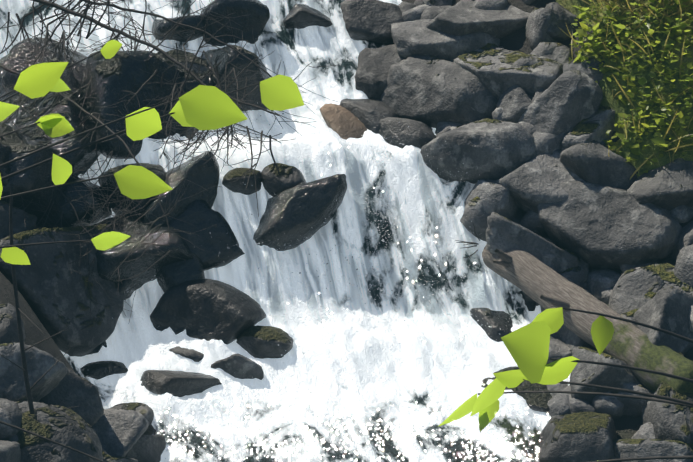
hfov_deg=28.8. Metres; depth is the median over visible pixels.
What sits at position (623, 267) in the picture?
rock
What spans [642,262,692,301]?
moss
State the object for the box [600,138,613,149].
rock
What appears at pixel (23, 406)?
rock
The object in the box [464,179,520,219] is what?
rock
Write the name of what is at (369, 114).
rock
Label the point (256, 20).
rock
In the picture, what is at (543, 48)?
rock
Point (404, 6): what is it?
rock
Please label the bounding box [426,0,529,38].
rock
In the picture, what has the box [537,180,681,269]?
rock
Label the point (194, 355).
rock
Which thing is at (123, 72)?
rock
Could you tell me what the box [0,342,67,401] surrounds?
rock
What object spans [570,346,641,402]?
rock
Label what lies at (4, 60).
dark rock
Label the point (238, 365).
rock
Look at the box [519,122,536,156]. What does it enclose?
rock
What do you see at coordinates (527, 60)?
rock
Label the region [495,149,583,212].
rock
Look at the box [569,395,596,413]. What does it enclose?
rock
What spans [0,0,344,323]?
dead branches
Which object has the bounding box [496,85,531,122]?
rock
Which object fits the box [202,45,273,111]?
rock
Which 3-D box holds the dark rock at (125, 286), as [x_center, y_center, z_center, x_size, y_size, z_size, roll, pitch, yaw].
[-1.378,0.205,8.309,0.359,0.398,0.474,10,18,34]
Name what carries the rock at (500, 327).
on the ground at (626, 426)
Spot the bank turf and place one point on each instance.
(607, 87)
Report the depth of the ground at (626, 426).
7.46 m
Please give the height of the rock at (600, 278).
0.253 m
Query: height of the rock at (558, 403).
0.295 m
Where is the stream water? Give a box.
[0,0,570,461]
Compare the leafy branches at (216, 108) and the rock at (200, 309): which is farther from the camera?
the rock at (200, 309)
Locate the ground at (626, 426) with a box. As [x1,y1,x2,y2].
[0,0,692,438]
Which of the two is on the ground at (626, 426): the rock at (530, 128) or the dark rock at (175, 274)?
the dark rock at (175, 274)
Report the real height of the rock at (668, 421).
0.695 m
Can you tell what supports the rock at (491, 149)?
on the ground at (626, 426)
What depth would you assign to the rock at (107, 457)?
6.65 m
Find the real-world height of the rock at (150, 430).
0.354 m
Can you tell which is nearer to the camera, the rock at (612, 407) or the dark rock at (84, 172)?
the rock at (612, 407)
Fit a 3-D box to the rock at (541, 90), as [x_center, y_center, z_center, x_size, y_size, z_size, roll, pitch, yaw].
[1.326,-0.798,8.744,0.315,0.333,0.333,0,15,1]
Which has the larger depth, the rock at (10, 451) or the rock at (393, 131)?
the rock at (393, 131)
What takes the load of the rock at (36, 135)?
on the rock at (69, 216)
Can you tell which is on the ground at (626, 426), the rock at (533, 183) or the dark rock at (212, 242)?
the dark rock at (212, 242)
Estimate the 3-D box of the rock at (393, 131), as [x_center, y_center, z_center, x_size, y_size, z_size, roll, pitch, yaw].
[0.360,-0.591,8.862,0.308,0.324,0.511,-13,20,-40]
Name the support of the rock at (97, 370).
on the ground at (626, 426)
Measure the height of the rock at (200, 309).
0.554 m
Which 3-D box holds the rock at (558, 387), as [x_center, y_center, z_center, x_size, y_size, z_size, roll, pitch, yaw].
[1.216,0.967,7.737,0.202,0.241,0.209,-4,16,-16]
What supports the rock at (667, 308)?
on the ground at (626, 426)
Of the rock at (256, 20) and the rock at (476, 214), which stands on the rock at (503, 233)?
the rock at (476, 214)
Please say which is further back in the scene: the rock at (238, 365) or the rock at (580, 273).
the rock at (580, 273)
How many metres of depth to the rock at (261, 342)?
7.93 m
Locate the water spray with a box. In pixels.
[99,10,536,461]
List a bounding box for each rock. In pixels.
[0,37,87,91]
[0,43,59,80]
[0,58,100,173]
[0,122,28,185]
[0,200,36,239]
[0,224,124,356]
[0,303,25,343]
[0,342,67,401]
[0,398,21,439]
[0,440,20,461]
[1,143,67,226]
[7,401,47,441]
[16,405,102,461]
[39,367,103,426]
[43,174,111,227]
[75,156,98,175]
[80,361,127,379]
[83,50,196,158]
[87,341,106,354]
[92,409,148,456]
[94,217,193,289]
[98,163,165,219]
[102,449,115,461]
[109,402,153,424]
[111,456,137,461]
[118,279,134,299]
[125,435,165,461]
[140,370,221,396]
[143,424,155,434]
[144,151,219,226]
[150,278,265,344]
[152,15,204,41]
[155,50,213,90]
[156,252,204,292]
[169,200,244,270]
[169,346,203,361]
[201,0,269,45]
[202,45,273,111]
[211,353,263,379]
[222,168,261,194]
[236,325,293,358]
[253,174,346,250]
[261,163,305,196]
[283,4,332,28]
[320,103,366,139]
[340,0,403,45]
[340,98,397,133]
[355,44,404,99]
[378,117,436,148]
[380,55,498,127]
[391,19,499,60]
[398,1,417,11]
[402,4,430,21]
[414,0,423,5]
[420,5,451,19]
[420,118,535,183]
[423,0,451,5]
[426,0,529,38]
[435,121,465,133]
[436,122,454,136]
[454,46,561,99]
[460,196,521,240]
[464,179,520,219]
[470,308,512,341]
[474,0,507,9]
[481,366,552,411]
[482,43,498,47]
[486,212,578,273]
[492,107,502,119]
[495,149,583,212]
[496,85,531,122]
[507,290,535,310]
[513,214,540,235]
[514,56,539,65]
[518,70,602,134]
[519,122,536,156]
[520,210,545,234]
[521,0,535,3]
[522,291,538,305]
[525,8,557,49]
[530,42,563,55]
[532,87,544,101]
[533,131,565,155]
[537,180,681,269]
[537,412,616,461]
[540,276,587,311]
[542,45,571,72]
[542,237,555,244]
[545,2,582,40]
[546,338,572,363]
[547,383,567,396]
[547,385,570,416]
[550,333,556,339]
[555,304,608,351]
[559,140,637,188]
[560,106,614,150]
[560,249,588,282]
[563,58,604,83]
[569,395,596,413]
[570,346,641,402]
[587,268,620,302]
[592,391,623,419]
[599,274,621,304]
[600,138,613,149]
[609,267,662,314]
[613,438,692,461]
[616,384,647,416]
[619,261,656,272]
[620,383,653,397]
[621,308,638,327]
[627,158,692,210]
[631,422,655,438]
[633,286,692,354]
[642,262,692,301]
[642,353,692,443]
[642,400,649,415]
[670,205,692,222]
[671,221,692,261]
[674,245,692,287]
[689,291,692,331]
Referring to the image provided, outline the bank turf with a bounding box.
[555,0,692,177]
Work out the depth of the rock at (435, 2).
9.44 m
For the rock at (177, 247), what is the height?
0.555 m
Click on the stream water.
(312, 150)
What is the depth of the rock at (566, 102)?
8.48 m
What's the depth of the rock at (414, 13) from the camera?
9.39 m
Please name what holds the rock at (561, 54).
on the rock at (527, 60)
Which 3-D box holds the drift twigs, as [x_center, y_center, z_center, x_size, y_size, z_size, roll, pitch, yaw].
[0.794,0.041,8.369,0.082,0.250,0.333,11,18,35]
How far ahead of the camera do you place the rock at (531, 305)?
8.29 m
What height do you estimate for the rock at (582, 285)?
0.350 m
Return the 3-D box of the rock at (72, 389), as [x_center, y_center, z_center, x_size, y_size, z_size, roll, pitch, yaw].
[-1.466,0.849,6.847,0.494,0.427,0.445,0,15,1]
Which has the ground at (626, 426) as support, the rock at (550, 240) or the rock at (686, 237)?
the rock at (686, 237)
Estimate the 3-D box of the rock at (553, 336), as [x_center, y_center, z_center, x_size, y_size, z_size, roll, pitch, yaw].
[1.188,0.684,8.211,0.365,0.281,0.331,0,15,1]
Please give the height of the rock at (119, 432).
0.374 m
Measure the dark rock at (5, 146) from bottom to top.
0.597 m
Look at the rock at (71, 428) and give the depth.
6.22 m
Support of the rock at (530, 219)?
on the rock at (533, 183)
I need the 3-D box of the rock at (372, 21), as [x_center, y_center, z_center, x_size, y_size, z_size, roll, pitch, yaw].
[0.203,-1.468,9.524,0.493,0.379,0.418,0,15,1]
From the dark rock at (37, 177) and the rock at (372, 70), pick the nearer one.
the dark rock at (37, 177)
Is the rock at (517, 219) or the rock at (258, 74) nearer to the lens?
the rock at (517, 219)
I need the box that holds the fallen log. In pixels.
[482,246,692,392]
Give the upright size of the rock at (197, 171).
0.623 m
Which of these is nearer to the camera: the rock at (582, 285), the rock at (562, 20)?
the rock at (582, 285)
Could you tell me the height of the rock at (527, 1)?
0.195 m
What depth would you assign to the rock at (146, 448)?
7.16 m
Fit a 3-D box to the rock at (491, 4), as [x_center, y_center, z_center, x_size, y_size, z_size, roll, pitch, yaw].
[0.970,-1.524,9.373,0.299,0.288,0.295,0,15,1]
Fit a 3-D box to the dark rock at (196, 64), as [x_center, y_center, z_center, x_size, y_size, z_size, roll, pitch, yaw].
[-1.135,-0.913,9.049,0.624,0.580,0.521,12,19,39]
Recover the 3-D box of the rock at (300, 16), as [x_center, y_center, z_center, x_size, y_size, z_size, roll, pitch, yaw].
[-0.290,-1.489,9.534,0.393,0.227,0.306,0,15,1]
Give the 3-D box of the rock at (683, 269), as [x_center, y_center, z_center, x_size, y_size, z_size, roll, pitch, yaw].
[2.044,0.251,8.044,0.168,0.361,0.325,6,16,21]
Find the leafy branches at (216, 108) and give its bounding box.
[0,40,692,461]
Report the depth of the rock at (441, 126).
8.82 m
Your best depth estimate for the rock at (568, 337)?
7.93 m
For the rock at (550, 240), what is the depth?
8.36 m
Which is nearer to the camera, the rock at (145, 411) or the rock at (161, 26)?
the rock at (145, 411)
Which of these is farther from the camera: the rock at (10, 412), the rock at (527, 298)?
the rock at (527, 298)
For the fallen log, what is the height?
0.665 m
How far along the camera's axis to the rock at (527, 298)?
8.29 m
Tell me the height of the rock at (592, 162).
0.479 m
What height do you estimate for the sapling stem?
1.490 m
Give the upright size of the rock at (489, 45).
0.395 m
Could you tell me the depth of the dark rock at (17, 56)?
8.83 m
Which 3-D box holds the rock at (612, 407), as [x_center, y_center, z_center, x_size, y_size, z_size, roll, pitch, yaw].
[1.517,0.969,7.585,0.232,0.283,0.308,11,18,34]
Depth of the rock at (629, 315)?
7.79 m
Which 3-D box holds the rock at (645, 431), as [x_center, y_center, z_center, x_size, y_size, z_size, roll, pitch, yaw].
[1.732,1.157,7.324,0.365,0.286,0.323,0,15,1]
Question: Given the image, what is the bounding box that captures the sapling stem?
[0,191,80,413]
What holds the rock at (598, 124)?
on the rock at (592, 162)
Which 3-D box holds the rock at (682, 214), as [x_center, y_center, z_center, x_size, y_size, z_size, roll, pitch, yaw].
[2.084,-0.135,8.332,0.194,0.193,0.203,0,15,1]
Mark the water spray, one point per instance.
(367, 279)
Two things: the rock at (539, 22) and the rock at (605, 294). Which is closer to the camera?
the rock at (605, 294)
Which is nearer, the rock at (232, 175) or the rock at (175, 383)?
the rock at (175, 383)
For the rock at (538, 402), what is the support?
on the ground at (626, 426)
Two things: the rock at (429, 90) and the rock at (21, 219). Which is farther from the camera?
the rock at (429, 90)
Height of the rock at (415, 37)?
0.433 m
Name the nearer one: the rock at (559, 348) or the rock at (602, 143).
the rock at (559, 348)
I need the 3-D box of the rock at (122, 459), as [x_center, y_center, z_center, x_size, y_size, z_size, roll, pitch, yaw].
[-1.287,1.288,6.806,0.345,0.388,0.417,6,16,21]
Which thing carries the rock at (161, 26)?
on the ground at (626, 426)
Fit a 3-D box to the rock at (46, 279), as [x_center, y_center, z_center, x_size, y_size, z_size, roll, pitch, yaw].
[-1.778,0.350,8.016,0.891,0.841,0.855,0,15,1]
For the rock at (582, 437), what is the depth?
7.18 m
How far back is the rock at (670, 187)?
8.22 m
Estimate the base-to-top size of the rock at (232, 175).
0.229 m
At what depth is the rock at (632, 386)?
7.44 m
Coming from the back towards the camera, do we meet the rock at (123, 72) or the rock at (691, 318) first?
the rock at (123, 72)
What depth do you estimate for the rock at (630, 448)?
7.09 m
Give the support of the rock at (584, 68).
on the rock
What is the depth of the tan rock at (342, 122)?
8.87 m
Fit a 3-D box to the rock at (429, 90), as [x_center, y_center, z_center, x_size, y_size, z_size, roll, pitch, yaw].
[0.757,-0.896,9.031,0.875,0.557,0.692,-9,18,-31]
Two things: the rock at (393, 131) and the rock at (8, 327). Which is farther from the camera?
the rock at (393, 131)
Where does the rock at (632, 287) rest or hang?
on the ground at (626, 426)
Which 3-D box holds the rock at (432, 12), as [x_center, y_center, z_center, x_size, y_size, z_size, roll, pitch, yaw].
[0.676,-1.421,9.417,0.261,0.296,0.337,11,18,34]
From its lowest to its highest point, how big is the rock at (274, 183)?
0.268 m
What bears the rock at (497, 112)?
on the ground at (626, 426)
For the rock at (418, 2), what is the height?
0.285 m
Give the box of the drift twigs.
[455,224,479,263]
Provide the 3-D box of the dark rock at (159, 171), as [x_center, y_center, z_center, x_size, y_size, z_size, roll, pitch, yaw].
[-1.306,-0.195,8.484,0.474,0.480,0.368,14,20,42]
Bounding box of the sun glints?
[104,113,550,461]
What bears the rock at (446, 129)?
on the rock at (441, 126)
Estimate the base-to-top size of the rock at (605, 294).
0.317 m
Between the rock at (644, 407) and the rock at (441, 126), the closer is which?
the rock at (644, 407)
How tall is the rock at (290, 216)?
0.528 m
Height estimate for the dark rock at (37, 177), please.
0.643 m

